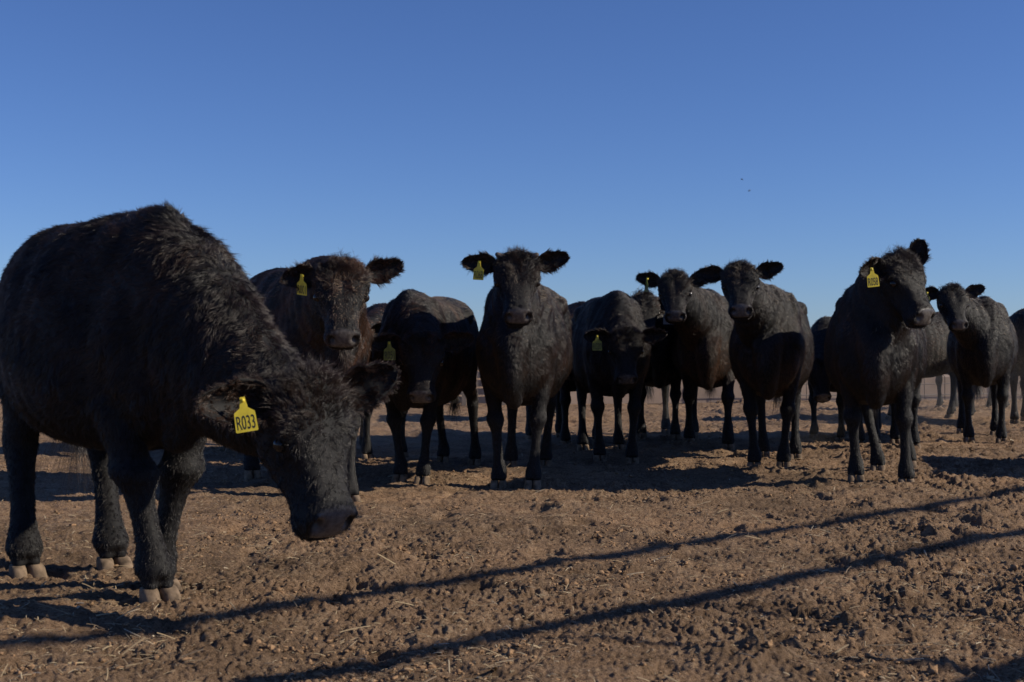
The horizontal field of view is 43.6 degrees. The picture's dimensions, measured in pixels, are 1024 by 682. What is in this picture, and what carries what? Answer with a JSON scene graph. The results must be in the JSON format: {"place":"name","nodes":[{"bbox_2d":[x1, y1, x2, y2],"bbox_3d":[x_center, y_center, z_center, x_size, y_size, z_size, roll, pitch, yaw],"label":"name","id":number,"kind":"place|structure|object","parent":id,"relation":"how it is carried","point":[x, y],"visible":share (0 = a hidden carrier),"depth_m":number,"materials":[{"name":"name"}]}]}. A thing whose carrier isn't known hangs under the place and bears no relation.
{"place":"outdoors","nodes":[
{"label":"outdoors","id":0,"kind":"place"},
{"bbox_2d":[0,370,1023,681],"bbox_3d":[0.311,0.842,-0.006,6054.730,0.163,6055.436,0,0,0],"label":"ground","id":1,"kind":"structure","parent":0,"point":[660,628],"depth_m":5.00,"materials":[{"name":"brown soil"}]},
{"bbox_2d":[0,199,401,603],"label":"cow","id":2,"kind":"object","parent":1,"relation":"on","point":[130,340],"visible":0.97,"depth_m":4.30},
{"bbox_2d":[219,445,231,450],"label":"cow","id":3,"kind":"object","parent":1,"relation":"on","point":[221,448],"visible":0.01,"depth_m":10.71},
{"bbox_2d":[243,248,403,502],"bbox_3d":[-1.250,0.241,7.843,0.675,1.468,2.112,0,0,-22],"label":"cow","id":4,"kind":"object","parent":1,"relation":"on","point":[316,305],"visible":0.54,"depth_m":7.12},
{"bbox_2d":[359,302,409,459],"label":"cow","id":5,"kind":"object","parent":1,"relation":"on","point":[375,312],"visible":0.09,"depth_m":9.83},
{"bbox_2d":[371,289,481,484],"bbox_3d":[-0.566,0.307,8.709,0.672,1.276,2.006,0,0,0],"label":"cow","id":6,"kind":"object","parent":1,"relation":"on","point":[426,343],"visible":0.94,"depth_m":8.24},
{"bbox_2d":[381,372,504,405],"bbox_3d":[-2.345,0.626,19.888,4.510,0.940,0.075,0,0,0],"label":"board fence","id":7,"kind":"object","parent":1,"relation":"on","point":[480,391],"depth_m":19.89,"materials":[{"name":"wood"}]},
{"bbox_2d":[0,425,1023,681],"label":"dung clods","id":8,"kind":"object","parent":1,"relation":"on","point":[480,641],"visible":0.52,"depth_m":4.48,"materials":[{"name":"brown soil"}]},
{"bbox_2d":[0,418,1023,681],"bbox_3d":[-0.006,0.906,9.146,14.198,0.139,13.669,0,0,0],"label":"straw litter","id":9,"kind":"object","parent":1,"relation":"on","point":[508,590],"visible":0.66,"depth_m":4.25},
{"bbox_2d":[460,243,573,489],"bbox_3d":[0.110,0.206,8.501,0.642,1.500,1.813,0,0,7],"label":"cow","id":10,"kind":"object","parent":1,"relation":"on","point":[524,351],"visible":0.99,"depth_m":7.84},
{"bbox_2d":[525,301,603,443],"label":"cow","id":11,"kind":"object","parent":1,"relation":"on","point":[568,386],"visible":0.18,"depth_m":11.25},
{"bbox_2d":[571,290,666,463],"bbox_3d":[0.790,0.292,10.227,0.630,1.348,1.742,0,0,-3],"label":"cow","id":12,"kind":"object","parent":1,"relation":"on","point":[613,338],"visible":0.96,"depth_m":9.71},
{"bbox_2d":[624,287,681,440],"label":"cow","id":13,"kind":"object","parent":1,"relation":"on","point":[663,374],"visible":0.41,"depth_m":11.65},
{"bbox_2d":[635,267,735,449],"bbox_3d":[1.693,0.199,11.340,0.727,1.518,2.265,0,0,19],"label":"cow","id":14,"kind":"object","parent":1,"relation":"on","point":[697,316],"visible":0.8,"depth_m":10.80},
{"bbox_2d":[695,257,813,466],"bbox_3d":[1.925,0.212,9.668,0.671,1.517,2.017,0,0,22],"label":"cow","id":15,"kind":"object","parent":1,"relation":"on","point":[771,350],"visible":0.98,"depth_m":9.16},
{"bbox_2d":[807,316,881,441],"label":"cow","id":16,"kind":"object","parent":1,"relation":"on","point":[820,387],"visible":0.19,"depth_m":12.10},
{"bbox_2d":[823,238,935,482],"bbox_3d":[2.389,0.156,8.396,0.653,1.554,1.796,0,0,15],"label":"cow","id":17,"kind":"object","parent":1,"relation":"on","point":[875,345],"visible":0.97,"depth_m":7.80},
{"bbox_2d":[858,294,929,447],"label":"cow","id":18,"kind":"object","parent":1,"relation":"on","point":[894,431],"visible":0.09,"depth_m":10.91},
{"bbox_2d":[771,378,1021,400],"bbox_3d":[9.354,0.584,21.656,11.050,1.050,0.062,0,0,-13],"label":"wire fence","id":19,"kind":"object","parent":1,"relation":"on","point":[924,395],"visible":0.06,"depth_m":21.03,"materials":[{"name":"grey metal"}]},
{"bbox_2d":[885,312,982,419],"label":"cow","id":20,"kind":"object","parent":1,"relation":"on","point":[937,330],"visible":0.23,"depth_m":15.66},
{"bbox_2d":[925,281,1018,443],"bbox_3d":[4.476,0.238,12.312,0.741,1.497,2.050,0,0,29],"label":"cow","id":21,"kind":"object","parent":1,"relation":"on","point":[982,346],"visible":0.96,"depth_m":11.79},
{"bbox_2d":[934,373,1009,408],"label":"cow","id":22,"kind":"object","parent":1,"relation":"on","point":[938,381],"visible":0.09,"depth_m":18.42},
{"bbox_2d":[1009,308,1023,423],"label":"cow","id":23,"kind":"object","parent":1,"relation":"on","point":[1017,319],"visible":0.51,"depth_m":14.66},
{"bbox_2d":[0,0,1023,329],"label":"sky","id":24,"kind":"structure","parent":0,"point":[621,137],"materials":[{"name":"blue"}]},
{"bbox_2d":[570,374,1021,403],"bbox_3d":[8.408,0.693,22.186,16.785,0.640,0.620,0,0,-13],"label":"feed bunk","id":25,"kind":"object","parent":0,"point":[931,388],"visible":0.1,"depth_m":20.77,"materials":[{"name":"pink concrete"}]}
]}

